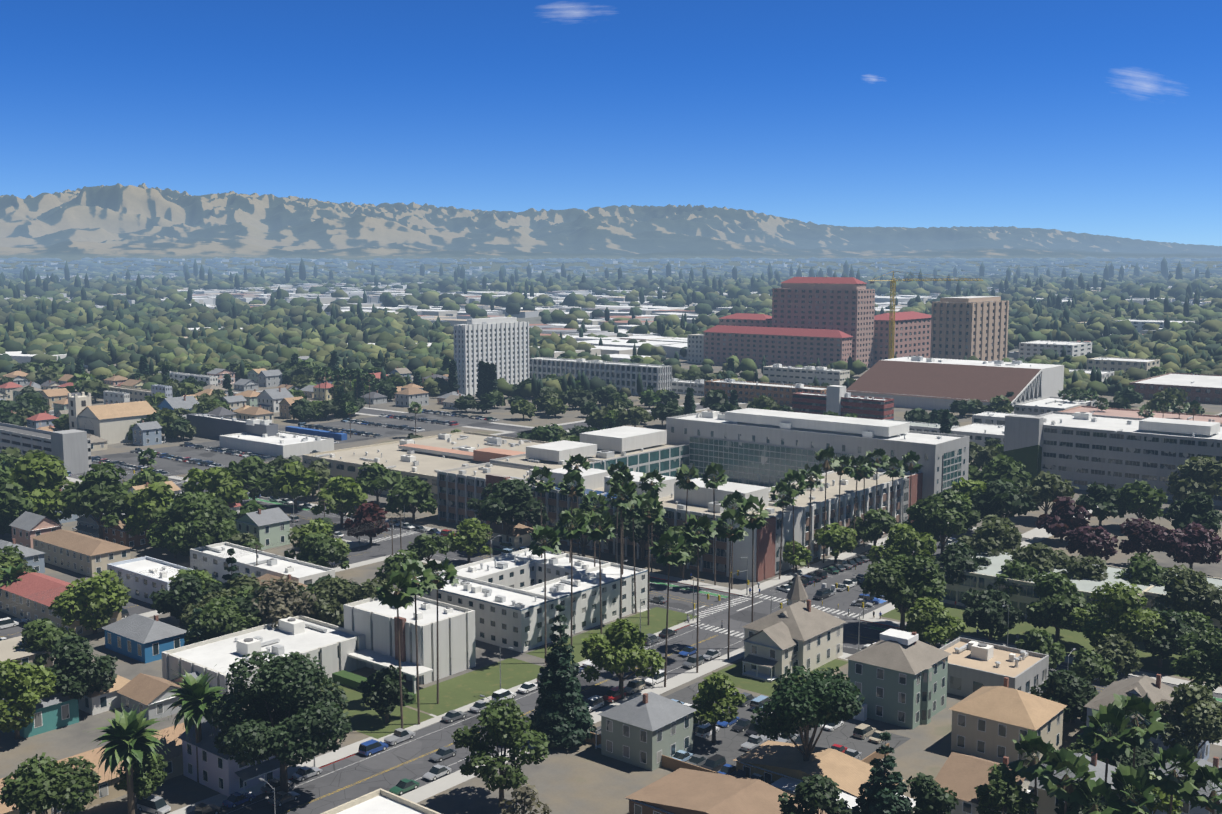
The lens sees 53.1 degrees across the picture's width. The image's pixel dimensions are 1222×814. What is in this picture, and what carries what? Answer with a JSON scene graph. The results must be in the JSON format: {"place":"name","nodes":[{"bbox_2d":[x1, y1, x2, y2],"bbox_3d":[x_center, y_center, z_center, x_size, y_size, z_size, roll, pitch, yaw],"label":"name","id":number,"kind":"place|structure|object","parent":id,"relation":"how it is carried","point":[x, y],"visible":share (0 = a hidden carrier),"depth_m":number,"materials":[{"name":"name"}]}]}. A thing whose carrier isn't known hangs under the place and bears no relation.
{"place":"outdoors","nodes":[
{"label":"outdoors","id":0,"kind":"place"},
{"bbox_2d":[0,256,1221,397],"bbox_3d":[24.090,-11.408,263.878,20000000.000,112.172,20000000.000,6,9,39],"label":"tree canopy","id":1,"kind":"object","parent":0,"point":[121,333],"visible":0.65,"depth_m":1582.57,"materials":[{"name":"green plant"}]},
{"bbox_2d":[0,344,1221,813],"bbox_3d":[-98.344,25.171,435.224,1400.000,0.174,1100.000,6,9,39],"label":"roads and pavements","id":2,"kind":"structure","parent":0,"point":[586,778],"depth_m":231.59,"materials":[{"name":"grey asphalt"}]},
{"bbox_2d":[0,422,91,473],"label":"office building","id":3,"kind":"structure","parent":2,"relation":"on","point":[71,448],"depth_m":447.35,"materials":[{"name":"concrete"}]},
{"bbox_2d":[107,556,192,603],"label":"motel apartments","id":4,"kind":"structure","parent":2,"relation":"on","point":[143,588],"depth_m":280.03,"materials":[{"name":"white paint"}]},
{"bbox_2d":[0,366,1221,813],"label":"palm trees","id":5,"kind":"object","parent":2,"relation":"on","point":[128,736],"visible":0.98,"depth_m":208.02,"materials":[{"name":"green plant"}]},
{"bbox_2d":[0,183,1221,277],"bbox_3d":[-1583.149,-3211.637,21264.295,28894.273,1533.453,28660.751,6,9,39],"label":"mountains","id":6,"kind":"structure","parent":0,"point":[118,220],"depth_m":15810.35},
{"bbox_2d":[0,0,1221,245],"label":"sky","id":7,"kind":"structure","parent":0,"point":[1095,117],"materials":[{"name":"blue"}]},
{"bbox_2d":[437,462,802,581],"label":"engineering wing","id":8,"kind":"structure","parent":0,"point":[458,488],"depth_m":321.16,"materials":[{"name":"beige concrete"}]},
{"bbox_2d":[534,466,768,511],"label":"engineering penthouses","id":9,"kind":"object","parent":8,"relation":"on","point":[702,495],"visible":0.48,"depth_m":318.46,"materials":[{"name":"white concrete"}]},
{"bbox_2d":[248,285,1198,360],"bbox_3d":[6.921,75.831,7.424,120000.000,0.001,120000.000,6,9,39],"label":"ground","id":10,"kind":"structure","parent":0,"point":[533,320],"depth_m":1613.33,"materials":[{"name":"grey"}]},
{"bbox_2d":[0,538,44,572],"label":"house","id":11,"kind":"structure","parent":10,"relation":"on","point":[37,563],"depth_m":299.82,"materials":[{"name":"blue"}]},
{"bbox_2d":[0,636,52,669],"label":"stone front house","id":12,"kind":"structure","parent":10,"relation":"on","point":[8,650],"depth_m":223.52,"materials":[{"name":"beige stone"}]},
{"bbox_2d":[3,693,78,737],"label":"green house","id":13,"kind":"structure","parent":10,"relation":"on","point":[55,711],"depth_m":199.92,"materials":[{"name":"teal paint"}]},
{"bbox_2d":[0,746,102,813],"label":"house","id":14,"kind":"structure","parent":10,"relation":"on","point":[4,809],"depth_m":164.59,"materials":[{"name":"beige paint"}]},
{"bbox_2d":[0,571,121,636],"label":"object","id":15,"kind":"structure","parent":10,"relation":"on","point":[28,586],"depth_m":260.73,"materials":[{"name":"paint"}]},
{"bbox_2d":[32,529,130,576],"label":"tan apartments","id":16,"kind":"structure","parent":10,"relation":"on","point":[84,554],"depth_m":303.39,"materials":[{"name":"beige paint"}]},
{"bbox_2d":[78,675,130,714],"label":"house","id":17,"kind":"structure","parent":10,"relation":"on","point":[95,702],"depth_m":208.33,"materials":[{"name":"white paint"}]},
{"bbox_2d":[68,392,155,443],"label":"church","id":18,"kind":"structure","parent":10,"relation":"on","point":[112,423],"depth_m":519.90,"materials":[{"name":"beige paint"}]},
{"bbox_2d":[43,723,185,813],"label":"house","id":19,"kind":"structure","parent":10,"relation":"on","point":[173,757],"depth_m":176.97,"materials":[{"name":"beige paint"}]},
{"bbox_2d":[103,391,129,403],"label":"white block","id":20,"kind":"structure","parent":10,"relation":"on","point":[112,397],"depth_m":626.40,"materials":[{"name":"paint"}]},
{"bbox_2d":[101,516,152,548],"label":"brown gable house","id":21,"kind":"structure","parent":10,"relation":"on","point":[116,534],"depth_m":328.38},
{"bbox_2d":[109,385,151,401],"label":"building","id":22,"kind":"structure","parent":10,"relation":"on","point":[136,394],"depth_m":668.87,"materials":[{"name":"paint"}]},
{"bbox_2d":[102,614,189,662],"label":"blue house","id":23,"kind":"structure","parent":10,"relation":"on","point":[143,639],"depth_m":237.47,"materials":[{"name":"blue paint"}]},
{"bbox_2d":[117,673,182,720],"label":"house","id":24,"kind":"structure","parent":10,"relation":"on","point":[145,689],"depth_m":206.56,"materials":[{"name":"beige"}]},
{"bbox_2d":[151,385,172,397],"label":"house","id":25,"kind":"structure","parent":10,"relation":"on","point":[166,390],"depth_m":638.18,"materials":[{"name":"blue paint"}]},
{"bbox_2d":[156,396,198,409],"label":"house","id":26,"kind":"structure","parent":10,"relation":"on","point":[185,402],"depth_m":579.26,"materials":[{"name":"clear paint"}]},
{"bbox_2d":[158,371,217,385],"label":"building","id":27,"kind":"structure","parent":10,"relation":"on","point":[208,379],"depth_m":754.30,"materials":[{"name":"paint"}]},
{"bbox_2d":[171,671,209,687],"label":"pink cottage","id":28,"kind":"structure","parent":10,"relation":"on","point":[196,674],"depth_m":213.02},
{"bbox_2d":[178,413,277,438],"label":"grey warehouse","id":29,"kind":"structure","parent":10,"relation":"on","point":[210,425],"depth_m":526.41,"materials":[{"name":"metal"}]},
{"bbox_2d":[178,716,279,796],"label":"lavender house","id":30,"kind":"structure","parent":10,"relation":"on","point":[221,773],"depth_m":177.69,"materials":[{"name":"paint"}]},
{"bbox_2d":[226,502,241,513],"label":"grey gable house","id":31,"kind":"structure","parent":10,"relation":"on","point":[234,506],"depth_m":361.25,"materials":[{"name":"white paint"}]},
{"bbox_2d":[237,405,273,422],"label":"cream house","id":32,"kind":"structure","parent":10,"relation":"on","point":[251,412],"depth_m":578.90,"materials":[{"name":"tile"}]},
{"bbox_2d":[190,542,334,584],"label":"motel apartments","id":33,"kind":"structure","parent":10,"relation":"on","point":[305,573],"depth_m":290.87,"materials":[{"name":"white paint"}]},
{"bbox_2d":[161,615,365,697],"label":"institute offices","id":34,"kind":"structure","parent":10,"relation":"on","point":[331,647],"depth_m":225.55,"materials":[{"name":"white paint"}]},
{"bbox_2d":[256,387,293,412],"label":"house","id":35,"kind":"structure","parent":10,"relation":"on","point":[269,399],"depth_m":626.68,"materials":[{"name":"paint"}]},
{"bbox_2d":[219,431,333,457],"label":"commercial building","id":36,"kind":"structure","parent":10,"relation":"on","point":[284,444],"depth_m":493.92,"materials":[{"name":"paint"}]},
{"bbox_2d":[256,573,307,589],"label":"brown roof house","id":37,"kind":"structure","parent":10,"relation":"on","point":[267,576],"depth_m":274.06,"materials":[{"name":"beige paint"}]},
{"bbox_2d":[321,788,440,813],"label":"flat-roofed building","id":38,"kind":"structure","parent":10,"relation":"on","point":[380,801],"depth_m":154.36,"materials":[{"name":"beige paint"}]},
{"bbox_2d":[343,591,475,693],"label":"apartment building","id":39,"kind":"structure","parent":10,"relation":"on","point":[373,621],"depth_m":227.09,"materials":[{"name":"white paint"}]},
{"bbox_2d":[302,431,549,503],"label":"flat-roofed building","id":40,"kind":"structure","parent":10,"relation":"on","point":[425,459],"depth_m":428.61,"materials":[{"name":"beige paint"}]},
{"bbox_2d":[411,571,556,652],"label":"apartment building","id":41,"kind":"structure","parent":10,"relation":"on","point":[507,617],"depth_m":245.59,"materials":[{"name":"white paint"}]},
{"bbox_2d":[453,317,529,395],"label":"high-rise building","id":42,"kind":"structure","parent":10,"relation":"on","point":[502,343],"depth_m":714.03,"materials":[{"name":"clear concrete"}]},
{"bbox_2d":[442,548,565,588],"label":"apartment building","id":43,"kind":"structure","parent":10,"relation":"on","point":[516,569],"depth_m":274.17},
{"bbox_2d":[484,522,536,549],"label":"brown roof house","id":44,"kind":"structure","parent":10,"relation":"on","point":[519,535],"depth_m":329.68,"materials":[{"name":"beige paint"}]},
{"bbox_2d":[0,367,1066,767],"bbox_3d":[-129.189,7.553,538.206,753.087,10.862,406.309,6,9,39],"label":"houses","id":45,"kind":"structure","parent":10,"relation":"on","point":[988,723],"depth_m":329.22,"materials":[{"name":"yellow"}]},
{"bbox_2d":[2,461,1075,813],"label":"street furniture","id":46,"kind":"object","parent":10,"relation":"on","point":[834,587],"visible":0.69,"depth_m":277.68,"materials":[{"name":"metal"}]},
{"bbox_2d":[0,409,1100,813],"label":"cars","id":47,"kind":"object","parent":10,"relation":"on","point":[154,805],"visible":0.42,"depth_m":210.98,"materials":[{"name":"white paint"}]},
{"bbox_2d":[536,553,610,583],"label":"apartment building","id":48,"kind":"structure","parent":10,"relation":"on","point":[559,566],"depth_m":276.32,"materials":[{"name":"white paint"}]},
{"bbox_2d":[520,562,647,638],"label":"apartment building","id":49,"kind":"structure","parent":10,"relation":"on","point":[586,602],"depth_m":259.86,"materials":[{"name":"white paint"}]},
{"bbox_2d":[489,426,688,477],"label":"engineering block","id":50,"kind":"structure","parent":10,"relation":"on","point":[642,450],"depth_m":394.95,"materials":[{"name":"grey concrete"}]},
{"bbox_2d":[529,357,671,394],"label":"office building","id":51,"kind":"structure","parent":10,"relation":"on","point":[620,375],"depth_m":718.47,"materials":[{"name":"white concrete"}]},
{"bbox_2d":[3,378,1214,813],"bbox_3d":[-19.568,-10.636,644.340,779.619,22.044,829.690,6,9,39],"label":"tree trunks and limbs","id":52,"kind":"object","parent":10,"relation":"on","point":[807,748],"visible":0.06,"depth_m":237.43,"materials":[{"name":"brown plant"}]},
{"bbox_2d":[0,478,1221,813],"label":"trees","id":53,"kind":"object","parent":10,"relation":"on","point":[292,682],"visible":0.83,"depth_m":219.02,"materials":[{"name":"green plant"}]},
{"bbox_2d":[0,351,1221,554],"bbox_3d":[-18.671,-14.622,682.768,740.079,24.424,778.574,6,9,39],"label":"trees","id":54,"kind":"object","parent":10,"relation":"on","point":[1195,487],"visible":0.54,"depth_m":378.51,"materials":[{"name":"green plant"}]},
{"bbox_2d":[0,259,1221,366],"bbox_3d":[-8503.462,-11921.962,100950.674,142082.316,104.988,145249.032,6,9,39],"label":"buildings","id":55,"kind":"structure","parent":10,"relation":"on","point":[620,350],"depth_m":1972.35,"materials":[{"name":"concrete"}]},
{"bbox_2d":[595,692,696,770],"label":"house","id":56,"kind":"structure","parent":10,"relation":"on","point":[647,731],"depth_m":187.29,"materials":[{"name":"grey paint"}]},
{"bbox_2d":[92,412,1219,775],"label":"lawns","id":57,"kind":"structure","parent":10,"relation":"on","point":[454,692],"depth_m":226.54,"materials":[{"name":"green plant"}]},
{"bbox_2d":[672,378,703,395],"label":"building","id":58,"kind":"structure","parent":10,"relation":"on","point":[682,386],"depth_m":710.47,"materials":[{"name":"concrete"}]},
{"bbox_2d":[687,334,703,362],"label":"building","id":59,"kind":"structure","parent":10,"relation":"on","point":[695,348],"depth_m":929.75,"materials":[{"name":"white concrete"}]},
{"bbox_2d":[625,768,826,813],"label":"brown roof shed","id":60,"kind":"structure","parent":10,"relation":"on","point":[683,791],"depth_m":164.91,"materials":[{"name":"brown wood"}]},
{"bbox_2d":[719,313,771,326],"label":"building","id":61,"kind":"structure","parent":10,"relation":"on","point":[748,319],"depth_m":935.91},
{"bbox_2d":[704,378,826,405],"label":"building","id":62,"kind":"structure","parent":10,"relation":"on","point":[778,393],"depth_m":666.48,"materials":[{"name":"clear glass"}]},
{"bbox_2d":[703,325,852,367],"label":"building","id":63,"kind":"structure","parent":10,"relation":"on","point":[803,347],"depth_m":879.11,"materials":[{"name":"pink paint"}]},
{"bbox_2d":[742,573,845,681],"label":"victorian house","id":64,"kind":"structure","parent":10,"relation":"on","point":[798,631],"depth_m":229.10,"materials":[{"name":"beige paint"}]},
{"bbox_2d":[763,363,849,385],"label":"cream hall","id":65,"kind":"structure","parent":10,"relation":"on","point":[779,373],"depth_m":753.09,"materials":[{"name":"paint"}]},
{"bbox_2d":[666,408,969,501],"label":"office building","id":66,"kind":"structure","parent":10,"relation":"on","point":[760,447],"depth_m":389.11,"materials":[{"name":"white concrete"}]},
{"bbox_2d":[732,740,904,798],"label":"house roof","id":67,"kind":"structure","parent":10,"relation":"on","point":[769,760],"depth_m":177.28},
{"bbox_2d":[772,277,874,367],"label":"high-rise building","id":68,"kind":"structure","parent":10,"relation":"on","point":[846,305],"depth_m":884.17,"materials":[{"name":"pink paint"}]},
{"bbox_2d":[792,385,893,419],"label":"red brick hall","id":69,"kind":"structure","parent":10,"relation":"on","point":[839,400],"depth_m":586.25,"materials":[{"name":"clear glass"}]},
{"bbox_2d":[770,777,915,813],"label":"house","id":70,"kind":"structure","parent":10,"relation":"on","point":[787,785],"depth_m":171.04,"materials":[{"name":"beige paint"}]},
{"bbox_2d":[845,628,950,728],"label":"apartment building","id":71,"kind":"structure","parent":10,"relation":"on","point":[897,677],"depth_m":203.85,"materials":[{"name":"green"}]},
{"bbox_2d":[884,419,958,432],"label":"building","id":72,"kind":"structure","parent":10,"relation":"on","point":[924,427],"depth_m":528.48,"materials":[{"name":"white concrete"}]},
{"bbox_2d":[868,271,982,358],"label":"tower crane","id":73,"kind":"object","parent":10,"relation":"on","point":[892,280],"visible":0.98,"depth_m":803.11,"materials":[{"name":"metal"}]},
{"bbox_2d":[846,356,1063,413],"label":"building","id":74,"kind":"structure","parent":10,"relation":"on","point":[921,382],"depth_m":648.41,"materials":[{"name":"brown concrete"}]},
{"bbox_2d":[951,423,1004,446],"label":"building","id":75,"kind":"structure","parent":10,"relation":"on","point":[979,433],"depth_m":507.88,"materials":[{"name":"white concrete"}]},
{"bbox_2d":[934,752,1032,813],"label":"house","id":76,"kind":"structure","parent":10,"relation":"on","point":[962,776],"depth_m":166.28,"materials":[{"name":"beige"}]},
{"bbox_2d":[939,637,1048,696],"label":"apartment building","id":77,"kind":"structure","parent":10,"relation":"on","point":[974,665],"depth_m":217.59,"materials":[{"name":"beige paint"}]},
{"bbox_2d":[972,411,1036,424],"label":"white hall","id":78,"kind":"structure","parent":10,"relation":"on","point":[994,418],"depth_m":552.19,"materials":[{"name":"concrete"}]},
{"bbox_2d":[938,551,1153,626],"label":"building","id":79,"kind":"structure","parent":10,"relation":"on","point":[980,580],"depth_m":268.60,"materials":[{"name":"beige paint"}]},
{"bbox_2d":[1018,340,1091,358],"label":"building","id":80,"kind":"structure","parent":10,"relation":"on","point":[1033,348],"depth_m":913.81,"materials":[{"name":"white paint"}]},
{"bbox_2d":[1014,396,1097,414],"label":"building","id":81,"kind":"structure","parent":10,"relation":"on","point":[1044,405],"depth_m":592.27,"materials":[{"name":"concrete"}]},
{"bbox_2d":[1029,752,1124,813],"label":"house","id":82,"kind":"structure","parent":10,"relation":"on","point":[1046,803],"depth_m":165.97,"materials":[{"name":"beige paint"}]},
{"bbox_2d":[1069,369,1113,381],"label":"building","id":83,"kind":"structure","parent":10,"relation":"on","point":[1106,374],"depth_m":758.25,"materials":[{"name":"white paint"}]},
{"bbox_2d":[1004,411,1221,505],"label":"science building","id":84,"kind":"structure","parent":10,"relation":"on","point":[1081,450],"depth_m":407.22,"materials":[{"name":"grey concrete"}]},
{"bbox_2d":[1086,357,1159,371],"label":"building","id":85,"kind":"structure","parent":10,"relation":"on","point":[1112,364],"depth_m":808.83,"materials":[{"name":"beige paint"}]},
{"bbox_2d":[1059,406,1221,423],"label":"building roof","id":86,"kind":"structure","parent":10,"relation":"on","point":[1120,412],"depth_m":557.23,"materials":[{"name":"paint"}]},
{"bbox_2d":[1083,674,1209,760],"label":"house","id":87,"kind":"structure","parent":10,"relation":"on","point":[1156,690],"depth_m":191.02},
{"bbox_2d":[1115,319,1194,331],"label":"building","id":88,"kind":"structure","parent":10,"relation":"on","point":[1137,324],"depth_m":1339.56,"materials":[{"name":"white paint"}]},
{"bbox_2d":[1129,372,1221,404],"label":"building","id":89,"kind":"structure","parent":10,"relation":"on","point":[1204,388],"depth_m":683.29,"materials":[{"name":"white concrete"}]},
{"bbox_2d":[1143,575,1221,633],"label":"building","id":90,"kind":"structure","parent":10,"relation":"on","point":[1152,592],"depth_m":254.86,"materials":[{"name":"beige paint"}]},
{"bbox_2d":[1152,756,1221,813],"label":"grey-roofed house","id":91,"kind":"structure","parent":10,"relation":"on","point":[1185,809],"depth_m":162.38,"materials":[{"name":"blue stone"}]},
{"bbox_2d":[756,465,922,581],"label":"building","id":92,"kind":"structure","parent":0,"point":[768,556],"depth_m":327.14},
{"bbox_2d":[873,311,930,364],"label":"high-rise building","id":93,"kind":"structure","parent":0,"point":[912,335],"depth_m":897.94,"materials":[{"name":"pink paint"}]},
{"bbox_2d":[930,296,1008,360],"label":"high-rise building","id":94,"kind":"structure","parent":0,"point":[969,326],"depth_m":870.73,"materials":[{"name":"paint"}]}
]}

